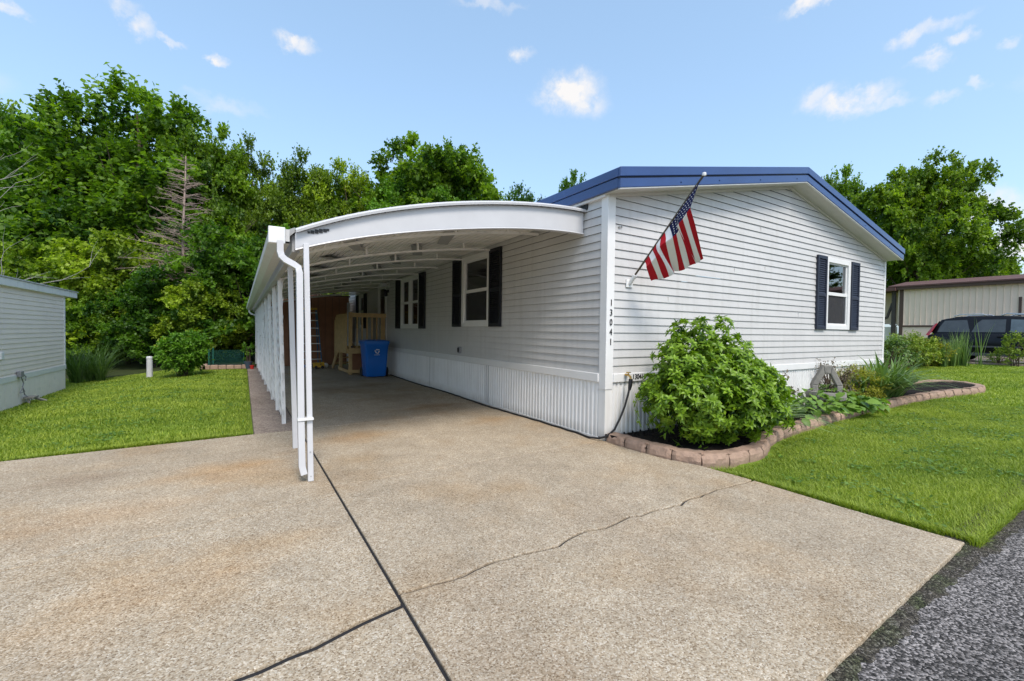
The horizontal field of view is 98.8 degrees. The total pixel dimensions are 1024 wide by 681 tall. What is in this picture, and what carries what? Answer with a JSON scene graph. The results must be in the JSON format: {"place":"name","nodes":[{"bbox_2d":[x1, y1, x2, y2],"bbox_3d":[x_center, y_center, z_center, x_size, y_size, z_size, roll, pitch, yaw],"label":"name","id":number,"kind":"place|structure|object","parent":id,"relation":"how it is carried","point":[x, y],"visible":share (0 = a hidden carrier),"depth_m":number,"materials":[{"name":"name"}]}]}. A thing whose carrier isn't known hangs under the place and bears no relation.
{"place":"outdoors","nodes":[
{"label":"outdoors","id":0,"kind":"place"},
{"bbox_2d":[0,367,251,459],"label":"grass","id":1,"kind":"structure","parent":0,"point":[233,394],"depth_m":7.25,"materials":[{"name":"plant"}]},
{"bbox_2d":[2,432,253,460],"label":"edge grass","id":2,"kind":"structure","parent":1,"relation":"on","point":[128,445],"depth_m":4.78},
{"bbox_2d":[149,329,214,375],"bbox_3d":[-8.989,0.328,12.006,1.360,1.321,1.404,1,1,20],"label":"round shrub","id":3,"kind":"object","parent":1,"relation":"on","point":[186,352],"visible":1,"depth_m":11.76,"materials":[{"name":"green plant"}]},
{"bbox_2d":[199,364,245,369],"bbox_3d":[-9.320,0.833,14.273,1.310,0.156,1.150,0,1,-32],"label":"raised garden bed","id":4,"kind":"object","parent":1,"relation":"on","point":[224,366],"visible":0.84,"depth_m":13.81,"materials":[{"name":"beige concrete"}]},
{"bbox_2d":[208,348,243,364],"bbox_3d":[-9.468,0.573,14.586,0.965,0.620,1.490,0,1,-32],"label":"garden net fence","id":5,"kind":"object","parent":4,"relation":"on","point":[214,355],"visible":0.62,"depth_m":13.98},
{"bbox_2d":[0,431,335,571],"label":"driveway","id":6,"kind":"structure","parent":0,"point":[56,507],"depth_m":3.50,"materials":[{"name":"concrete"}]},
{"bbox_2d":[65,350,296,378],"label":"forest floor","id":7,"kind":"structure","parent":0,"point":[135,367],"depth_m":16.55,"materials":[{"name":"soil"}]},
{"bbox_2d":[0,241,33,281],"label":"tree","id":8,"kind":"object","parent":7,"relation":"on","point":[12,266],"visible":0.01,"depth_m":18.70,"materials":[{"name":"green plant"}]},
{"bbox_2d":[0,98,62,242],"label":"tree","id":9,"kind":"object","parent":7,"relation":"on","point":[11,107],"depth_m":25.51,"materials":[{"name":"green plant"}]},
{"bbox_2d":[0,133,97,283],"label":"bare tree","id":10,"kind":"object","parent":7,"relation":"on","point":[28,235],"visible":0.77,"depth_m":10.89,"materials":[{"name":"grey wood"}]},
{"bbox_2d":[0,102,115,260],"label":"tree","id":11,"kind":"object","parent":7,"relation":"on","point":[9,142],"visible":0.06,"depth_m":22.39,"materials":[{"name":"green plant"}]},
{"bbox_2d":[0,236,131,361],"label":"tree","id":12,"kind":"object","parent":7,"relation":"on","point":[36,266],"visible":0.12,"depth_m":17.52,"materials":[{"name":"green plant"}]},
{"bbox_2d":[65,288,130,364],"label":"tree","id":13,"kind":"object","parent":7,"relation":"on","point":[73,315],"visible":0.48,"depth_m":16.34,"materials":[{"name":"green plant"}]},
{"bbox_2d":[37,226,181,363],"bbox_3d":[-16.376,-1.837,18.682,5.775,6.122,6.432,0,1,-31],"label":"tree","id":14,"kind":"object","parent":7,"relation":"on","point":[100,273],"visible":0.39,"depth_m":16.71,"materials":[{"name":"green plant"}]},
{"bbox_2d":[0,62,243,270],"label":"tree","id":15,"kind":"object","parent":7,"relation":"on","point":[107,198],"visible":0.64,"depth_m":21.80,"materials":[{"name":"green plant"}]},
{"bbox_2d":[80,266,216,366],"bbox_3d":[-12.977,-0.791,16.370,4.035,3.840,3.623,1,1,13],"label":"tree","id":16,"kind":"object","parent":7,"relation":"on","point":[145,309],"visible":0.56,"depth_m":15.51,"materials":[{"name":"green plant"}]},
{"bbox_2d":[114,250,210,357],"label":"tree","id":17,"kind":"object","parent":7,"relation":"on","point":[152,261],"depth_m":17.62,"materials":[{"name":"green plant"}]},
{"bbox_2d":[115,154,220,282],"bbox_3d":[-12.695,-3.159,17.178,4.096,8.040,4.703,0,1,-32],"label":"dead conifer","id":18,"kind":"object","parent":7,"relation":"on","point":[183,220],"visible":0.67,"depth_m":16.95,"materials":[{"name":"brown wood"}]},
{"bbox_2d":[130,218,257,360],"bbox_3d":[-12.296,-1.912,18.003,5.452,5.779,6.072,0,1,-14],"label":"tree","id":19,"kind":"object","parent":7,"relation":"on","point":[146,276],"visible":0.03,"depth_m":16.43,"materials":[{"name":"green plant"}]},
{"bbox_2d":[132,118,262,249],"bbox_3d":[-17.063,-5.799,24.682,6.181,13.300,6.103,0,1,-20],"label":"tree","id":20,"kind":"object","parent":7,"relation":"on","point":[209,154],"visible":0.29,"depth_m":23.70,"materials":[{"name":"green plant"}]},
{"bbox_2d":[148,276,249,362],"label":"tree","id":21,"kind":"object","parent":7,"relation":"on","point":[197,300],"visible":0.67,"depth_m":15.62,"materials":[{"name":"green plant"}]},
{"bbox_2d":[154,219,325,358],"bbox_3d":[-10.493,-1.922,17.982,5.518,5.850,6.146,1,1,15],"label":"tree","id":22,"kind":"object","parent":7,"relation":"on","point":[220,262],"visible":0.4,"depth_m":16.03,"materials":[{"name":"green plant"}]},
{"bbox_2d":[219,128,289,242],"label":"tree","id":23,"kind":"object","parent":7,"relation":"on","point":[272,195],"visible":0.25,"depth_m":26.17,"materials":[{"name":"green plant"}]},
{"bbox_2d":[264,142,346,236],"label":"tree","id":24,"kind":"object","parent":7,"relation":"on","point":[296,217],"visible":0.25,"depth_m":27.85,"materials":[{"name":"green plant"}]},
{"bbox_2d":[264,294,349,365],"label":"storage shed","id":25,"kind":"structure","parent":7,"relation":"on","point":[329,308],"depth_m":16.00,"materials":[{"name":"brown wood"}]},
{"bbox_2d":[299,156,373,303],"bbox_3d":[-11.281,-5.800,28.941,6.030,13.140,6.107,0,2,-36],"label":"tree","id":26,"kind":"object","parent":7,"relation":"on","point":[355,179],"visible":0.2,"depth_m":27.94,"materials":[{"name":"green plant"}]},
{"bbox_2d":[364,171,431,209],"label":"tree","id":27,"kind":"object","parent":7,"relation":"on","point":[391,192],"visible":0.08,"depth_m":25.86,"materials":[{"name":"green plant"}]},
{"bbox_2d":[327,130,505,215],"bbox_3d":[-5.344,-6.522,30.193,13.603,14.668,13.342,0,1,-34],"label":"tree","id":28,"kind":"object","parent":7,"relation":"on","point":[461,175],"visible":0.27,"depth_m":26.75,"materials":[{"name":"green plant"}]},
{"bbox_2d":[427,185,465,201],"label":"tree","id":29,"kind":"object","parent":7,"relation":"on","point":[443,193],"visible":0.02,"depth_m":25.17,"materials":[{"name":"green plant"}]},
{"bbox_2d":[503,180,545,201],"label":"tree","id":30,"kind":"object","parent":7,"relation":"on","point":[523,198],"visible":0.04,"depth_m":43.49,"materials":[{"name":"green plant"}]},
{"bbox_2d":[558,169,586,191],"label":"tree","id":31,"kind":"object","parent":7,"relation":"on","point":[565,183],"visible":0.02,"depth_m":37.37,"materials":[{"name":"green plant"}]},
{"bbox_2d":[0,495,400,680],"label":"driveway","id":32,"kind":"structure","parent":0,"point":[232,599],"depth_m":2.10,"materials":[{"name":"concrete"}]},
{"bbox_2d":[243,608,445,680],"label":"driveway","id":33,"kind":"structure","parent":0,"point":[390,647],"depth_m":1.74,"materials":[{"name":"concrete"}]},
{"bbox_2d":[269,364,453,407],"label":"driveway","id":34,"kind":"structure","parent":0,"point":[333,386],"depth_m":9.68,"materials":[{"name":"concrete"}]},
{"bbox_2d":[303,308,321,361],"bbox_3d":[-6.967,-0.111,15.233,0.631,2.038,0.812,0,1,-32],"label":"step ladder","id":35,"kind":"object","parent":34,"relation":"on","point":[316,328],"visible":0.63,"depth_m":15.18,"materials":[{"name":"metal"}]},
{"bbox_2d":[332,312,385,374],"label":"wooden steps","id":36,"kind":"structure","parent":34,"relation":"on","point":[354,361],"depth_m":12.92,"materials":[{"name":"brown wood"}]},
{"bbox_2d":[359,339,389,376],"bbox_3d":[-3.830,0.488,12.199,0.725,1.028,0.803,0,1,-32],"label":"recycling bin","id":37,"kind":"object","parent":34,"relation":"on","point":[374,353],"visible":1,"depth_m":11.91,"materials":[{"name":"blue plastic"}]},
{"bbox_2d":[287,396,495,428],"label":"driveway","id":38,"kind":"structure","parent":0,"point":[343,414],"depth_m":7.16,"materials":[{"name":"concrete"}]},
{"bbox_2d":[305,409,601,485],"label":"driveway","id":39,"kind":"structure","parent":0,"point":[351,453],"depth_m":5.13,"materials":[{"name":"concrete"}]},
{"bbox_2d":[0,364,1023,527],"bbox_3d":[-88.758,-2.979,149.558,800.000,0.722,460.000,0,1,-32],"label":"ground","id":40,"kind":"structure","parent":0,"point":[773,447],"depth_m":5.82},
{"bbox_2d":[0,275,78,410],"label":"neighbour home","id":41,"kind":"object","parent":40,"relation":"on","point":[32,343],"visible":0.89,"depth_m":9.35,"materials":[{"name":"grey"}]},
{"bbox_2d":[65,338,134,382],"bbox_3d":[-12.171,0.546,12.654,2.408,1.281,2.407,2,1,34],"label":"tall grass clump","id":42,"kind":"object","parent":40,"relation":"on","point":[78,368],"visible":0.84,"depth_m":12.58,"materials":[{"name":"plant"}]},
{"bbox_2d":[146,356,152,376],"bbox_3d":[-10.353,0.793,12.538,0.152,0.690,0.152,0,1,-32],"label":"standpipe","id":43,"kind":"object","parent":40,"relation":"on","point":[149,366],"visible":0.82,"depth_m":12.48,"materials":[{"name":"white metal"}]},
{"bbox_2d":[247,367,261,383],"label":"walkway","id":44,"kind":"structure","parent":40,"relation":"on","point":[254,374],"depth_m":12.34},
{"bbox_2d":[244,361,251,368],"bbox_3d":[-8.511,0.789,14.157,0.238,0.230,0.238,0,1,-32],"label":"plant pot","id":45,"kind":"object","parent":44,"relation":"on","point":[247,364],"visible":0.94,"depth_m":14.08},
{"bbox_2d":[240,342,255,361],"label":"potted plant","id":46,"kind":"object","parent":45,"relation":"in","point":[249,353],"visible":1,"depth_m":14.12,"materials":[{"name":"green plant"}]},
{"bbox_2d":[249,379,274,405],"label":"walkway","id":47,"kind":"structure","parent":40,"relation":"on","point":[258,391],"depth_m":9.08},
{"bbox_2d":[251,400,291,433],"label":"walkway","id":48,"kind":"structure","parent":40,"relation":"on","point":[266,416],"depth_m":6.35,"materials":[{"name":"concrete"}]},
{"bbox_2d":[233,408,733,680],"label":"driveway bed","id":49,"kind":"object","parent":40,"relation":"on","point":[352,629],"visible":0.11,"depth_m":1.98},
{"bbox_2d":[349,166,904,440],"bbox_3d":[0.783,-0.989,13.530,8.715,4.064,15.005,0,1,-32],"label":"mobile home","id":50,"kind":"object","parent":40,"relation":"on","point":[566,330],"visible":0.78,"depth_m":6.91,"materials":[{"name":"plastic"}]},
{"bbox_2d":[379,287,385,339],"bbox_3d":[-3.971,-0.751,13.506,0.042,1.850,0.790,0,1,-32],"label":"door","id":51,"kind":"structure","parent":50,"relation":"in","point":[380,288],"depth_m":13.72,"materials":[{"name":"white glass"}]},
{"bbox_2d":[400,274,418,327],"bbox_3d":[-2.614,-0.983,11.327,0.081,1.340,1.450,0,1,-32],"label":"window","id":52,"kind":"structure","parent":50,"relation":"in","point":[409,279],"depth_m":11.35,"materials":[{"name":"white plastic"}]},
{"bbox_2d":[246,201,588,481],"bbox_3d":[-3.954,-0.418,10.107,3.548,2.932,13.232,0,1,-32],"label":"carport","id":53,"kind":"object","parent":50,"relation":"attached to","point":[354,253],"visible":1,"depth_m":5.29,"materials":[{"name":"white metal"}]},
{"bbox_2d":[461,251,488,326],"bbox_3d":[-0.665,-0.932,8.200,0.080,1.340,1.140,0,1,-32],"label":"window","id":54,"kind":"structure","parent":50,"relation":"in","point":[474,302],"depth_m":8.25,"materials":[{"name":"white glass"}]},
{"bbox_2d":[390,374,632,438],"bbox_3d":[-1.029,0.734,8.946,0.456,0.745,8.753,0,1,-32],"label":"garden hose","id":55,"kind":"object","parent":50,"relation":"hanging from","point":[630,382],"visible":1,"depth_m":5.87,"materials":[{"name":"black rubber"}]},
{"bbox_2d":[626,172,705,287],"bbox_3d":[1.730,-1.205,5.031,0.876,1.120,0.721,1,1,22],"label":"flag","id":56,"kind":"object","parent":50,"relation":"attached to","point":[676,247],"visible":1,"depth_m":5.01,"materials":[{"name":"fabric"}]},
{"bbox_2d":[826,257,850,329],"bbox_3d":[6.263,-0.886,8.476,1.030,1.350,0.080,0,1,-32],"label":"window","id":57,"kind":"structure","parent":50,"relation":"in","point":[838,304],"depth_m":8.54,"materials":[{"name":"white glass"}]},
{"bbox_2d":[672,448,703,465],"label":"edging block","id":58,"kind":"structure","parent":40,"relation":"on","point":[687,455],"depth_m":4.47,"materials":[{"name":"beige concrete"}]},
{"bbox_2d":[701,450,728,468],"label":"edging block","id":59,"kind":"structure","parent":40,"relation":"on","point":[713,458],"depth_m":4.39,"materials":[{"name":"stone"}]},
{"bbox_2d":[724,447,749,468],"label":"edging block","id":60,"kind":"structure","parent":40,"relation":"on","point":[738,456],"depth_m":4.46,"materials":[{"name":"beige concrete"}]},
{"bbox_2d":[739,445,762,462],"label":"edging block","id":61,"kind":"structure","parent":40,"relation":"on","point":[755,452],"depth_m":4.62,"materials":[{"name":"beige concrete"}]},
{"bbox_2d":[749,441,768,458],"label":"edging block","id":62,"kind":"structure","parent":40,"relation":"on","point":[764,447],"depth_m":4.81,"materials":[{"name":"beige concrete"}]},
{"bbox_2d":[760,435,770,451],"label":"edging block","id":63,"kind":"structure","parent":40,"relation":"on","point":[766,439],"depth_m":5.04,"materials":[{"name":"beige concrete"}]},
{"bbox_2d":[761,431,776,445],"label":"edging block","id":64,"kind":"structure","parent":40,"relation":"on","point":[773,439],"depth_m":5.29,"materials":[{"name":"beige concrete"}]},
{"bbox_2d":[765,427,784,441],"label":"edging block","id":65,"kind":"structure","parent":40,"relation":"on","point":[778,433],"depth_m":5.51,"materials":[{"name":"beige concrete"}]},
{"bbox_2d":[775,425,792,438],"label":"edging block","id":66,"kind":"structure","parent":40,"relation":"on","point":[787,433],"depth_m":5.69,"materials":[{"name":"beige concrete"}]},
{"bbox_2d":[605,382,973,458],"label":"mulch","id":67,"kind":"object","parent":40,"relation":"on","point":[716,446],"visible":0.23,"depth_m":5.30,"materials":[{"name":"wood"}]},
{"bbox_2d":[606,432,631,446],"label":"edging block","id":68,"kind":"structure","parent":67,"relation":"on","point":[618,439],"depth_m":5.12,"materials":[{"name":"beige concrete"}]},
{"bbox_2d":[625,437,650,453],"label":"edging block","id":69,"kind":"structure","parent":67,"relation":"on","point":[636,444],"depth_m":4.89,"materials":[{"name":"beige concrete"}]},
{"bbox_2d":[646,442,676,459],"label":"edging block","id":70,"kind":"structure","parent":67,"relation":"on","point":[661,450],"depth_m":4.66,"materials":[{"name":"beige concrete"}]},
{"bbox_2d":[632,315,796,448],"bbox_3d":[2.325,0.459,5.086,2.026,1.539,1.546,1,1,-7],"label":"bush","id":71,"kind":"object","parent":67,"relation":"on","point":[712,386],"visible":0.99,"depth_m":4.68,"materials":[{"name":"green plant"}]},
{"bbox_2d":[743,391,845,432],"bbox_3d":[3.283,0.866,5.830,2.272,0.604,2.157,0,1,-32],"label":"daylily","id":72,"kind":"object","parent":67,"relation":"on","point":[794,408],"visible":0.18,"depth_m":5.45,"materials":[{"name":"green plant"}]},
{"bbox_2d":[783,398,815,426],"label":"leafy plant","id":73,"kind":"object","parent":67,"relation":"on","point":[805,421],"visible":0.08,"depth_m":6.11,"materials":[{"name":"green plant"}]},
{"bbox_2d":[784,386,849,419],"bbox_3d":[4.524,0.962,6.826,1.229,0.473,1.164,1,1,-4],"label":"leafy plant","id":74,"kind":"object","parent":67,"relation":"on","point":[835,407],"visible":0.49,"depth_m":6.55,"materials":[{"name":"green plant"}]},
{"bbox_2d":[805,365,846,411],"bbox_3d":[5.151,0.792,7.207,0.570,0.780,0.556,0,1,-32],"label":"stone planter","id":75,"kind":"object","parent":67,"relation":"on","point":[821,372],"visible":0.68,"depth_m":7.12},
{"bbox_2d":[818,384,846,392],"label":"planter plant","id":76,"kind":"object","parent":75,"relation":"in","point":[827,389],"visible":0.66,"depth_m":7.20,"materials":[{"name":"green plant"}]},
{"bbox_2d":[812,357,858,391],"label":"dry twiggy plant","id":77,"kind":"object","parent":67,"relation":"on","point":[845,375],"visible":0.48,"depth_m":7.87,"materials":[{"name":"brown plant"}]},
{"bbox_2d":[801,392,884,414],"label":"leafy plant","id":78,"kind":"object","parent":67,"relation":"on","point":[854,403],"visible":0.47,"depth_m":6.96,"materials":[{"name":"green plant"}]},
{"bbox_2d":[835,362,893,397],"bbox_3d":[6.519,0.826,8.281,1.188,0.860,1.042,0,1,-32],"label":"golden shrub","id":79,"kind":"object","parent":67,"relation":"on","point":[871,389],"visible":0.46,"depth_m":8.08,"materials":[{"name":"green plant"}]},
{"bbox_2d":[844,391,890,412],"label":"leafy plant","id":80,"kind":"object","parent":67,"relation":"on","point":[884,405],"visible":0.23,"depth_m":7.53,"materials":[{"name":"green plant"}]},
{"bbox_2d":[831,350,971,398],"bbox_3d":[7.392,0.661,8.696,3.365,0.974,2.633,0,1,-32],"label":"iris clump","id":81,"kind":"object","parent":67,"relation":"on","point":[899,379],"visible":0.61,"depth_m":8.32,"materials":[{"name":"green plant"}]},
{"bbox_2d":[792,423,801,435],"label":"edging block","id":82,"kind":"structure","parent":40,"relation":"on","point":[797,426],"depth_m":5.87,"materials":[{"name":"beige concrete"}]},
{"bbox_2d":[794,420,809,432],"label":"edging block","id":83,"kind":"structure","parent":40,"relation":"on","point":[804,427],"depth_m":6.03,"materials":[{"name":"beige concrete"}]},
{"bbox_2d":[800,418,818,429],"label":"edging block","id":84,"kind":"structure","parent":40,"relation":"on","point":[813,423],"depth_m":6.22,"materials":[{"name":"beige concrete"}]},
{"bbox_2d":[821,164,867,207],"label":"tree","id":85,"kind":"object","parent":40,"relation":"on","point":[843,187],"visible":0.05,"depth_m":36.77,"materials":[{"name":"green plant"}]},
{"bbox_2d":[882,288,898,352],"bbox_3d":[18.675,-0.895,23.093,3.400,3.300,3.300,0,1,-32],"label":"trailer porch","id":86,"kind":"object","parent":40,"relation":"on","point":[891,306],"visible":0.25,"depth_m":21.33,"materials":[{"name":"beige metal"}]},
{"bbox_2d":[764,395,1023,528],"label":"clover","id":87,"kind":"object","parent":40,"relation":"on","point":[920,458],"visible":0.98,"depth_m":4.82,"materials":[{"name":"green plant"}]},
{"bbox_2d":[884,333,923,368],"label":"weedy shrub","id":88,"kind":"object","parent":40,"relation":"on","point":[897,342],"visible":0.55,"depth_m":13.97,"materials":[{"name":"green plant"}]},
{"bbox_2d":[884,330,945,367],"bbox_3d":[13.260,0.318,14.642,1.835,1.404,1.767,0,1,-32],"label":"weedy shrub","id":89,"kind":"object","parent":40,"relation":"on","point":[915,339],"visible":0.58,"depth_m":14.22,"materials":[{"name":"green plant"}]},
{"bbox_2d":[904,336,956,365],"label":"weedy shrub","id":90,"kind":"object","parent":40,"relation":"on","point":[933,363],"visible":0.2,"depth_m":14.62,"materials":[{"name":"green plant"}]},
{"bbox_2d":[847,145,1023,287],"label":"tree","id":91,"kind":"object","parent":40,"relation":"on","point":[916,214],"visible":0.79,"depth_m":28.43,"materials":[{"name":"green plant"}]},
{"bbox_2d":[933,337,955,366],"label":"reed clump","id":92,"kind":"object","parent":40,"relation":"on","point":[943,364],"visible":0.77,"depth_m":14.45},
{"bbox_2d":[943,337,962,365],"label":"reed clump","id":93,"kind":"object","parent":40,"relation":"on","point":[953,360],"visible":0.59,"depth_m":14.62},
{"bbox_2d":[888,274,1023,360],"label":"tan trailer","id":94,"kind":"object","parent":40,"relation":"on","point":[924,307],"visible":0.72,"depth_m":19.37,"materials":[{"name":"metal"}]},
{"bbox_2d":[892,356,1023,364],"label":"parking strip","id":95,"kind":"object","parent":40,"relation":"on","point":[972,360],"depth_m":16.81,"materials":[{"name":"asphalt"}]},
{"bbox_2d":[926,313,1023,359],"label":"parked car","id":96,"kind":"object","parent":95,"relation":"on","point":[998,325],"visible":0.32,"depth_m":16.29,"materials":[{"name":"paint"}]},
{"bbox_2d":[950,331,969,364],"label":"reed clump","id":97,"kind":"object","parent":40,"relation":"on","point":[958,357],"visible":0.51,"depth_m":14.94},
{"bbox_2d":[954,333,975,365],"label":"reed clump","id":98,"kind":"object","parent":40,"relation":"on","point":[964,357],"visible":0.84,"depth_m":14.76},
{"bbox_2d":[974,320,990,364],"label":"reed clump","id":99,"kind":"object","parent":40,"relation":"on","point":[981,350],"visible":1,"depth_m":15.18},
{"bbox_2d":[946,254,1023,277],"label":"tree","id":100,"kind":"object","parent":40,"relation":"on","point":[1017,269],"visible":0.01,"depth_m":31.66,"materials":[{"name":"green plant"}]},
{"bbox_2d":[984,346,1010,363],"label":"tall weed","id":101,"kind":"object","parent":40,"relation":"on","point":[996,351],"visible":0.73,"depth_m":15.21,"materials":[{"name":"green plant"}]},
{"bbox_2d":[1001,330,1023,366],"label":"tall weed","id":102,"kind":"object","parent":40,"relation":"on","point":[1019,339],"visible":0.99,"depth_m":14.60,"materials":[{"name":"green plant"}]},
{"bbox_2d":[0,0,1023,331],"label":"sky","id":103,"kind":"structure","parent":0,"point":[545,90],"materials":[{"name":"blue"}]},
{"bbox_2d":[334,441,750,594],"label":"driveway","id":104,"kind":"structure","parent":0,"point":[423,529],"depth_m":3.36,"materials":[{"name":"concrete"}]},
{"bbox_2d":[400,481,963,680],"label":"driveway","id":105,"kind":"structure","parent":0,"point":[754,581],"depth_m":2.18,"materials":[{"name":"concrete"}]},
{"bbox_2d":[711,398,1023,541],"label":"grass","id":106,"kind":"structure","parent":0,"point":[975,490],"depth_m":4.54,"materials":[{"name":"plant"}]},
{"bbox_2d":[858,528,1023,680],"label":"road","id":107,"kind":"structure","parent":0,"point":[970,627],"depth_m":1.98,"materials":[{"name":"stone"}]},
{"bbox_2d":[824,479,1023,680],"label":"road edge soil","id":108,"kind":"structure","parent":107,"relation":"on","point":[893,629],"depth_m":2.23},
{"bbox_2d":[729,469,987,542],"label":"edge grass","id":109,"kind":"structure","parent":108,"relation":"on","point":[927,527],"depth_m":3.25,"materials":[{"name":"plant"}]},
{"bbox_2d":[962,485,1023,547],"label":"edge grass","id":110,"kind":"structure","parent":108,"relation":"on","point":[1014,510],"depth_m":3.08,"materials":[{"name":"plant"}]},
{"bbox_2d":[884,359,1023,406],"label":"grass","id":111,"kind":"structure","parent":0,"point":[993,381],"depth_m":11.59,"materials":[{"name":"plant"}]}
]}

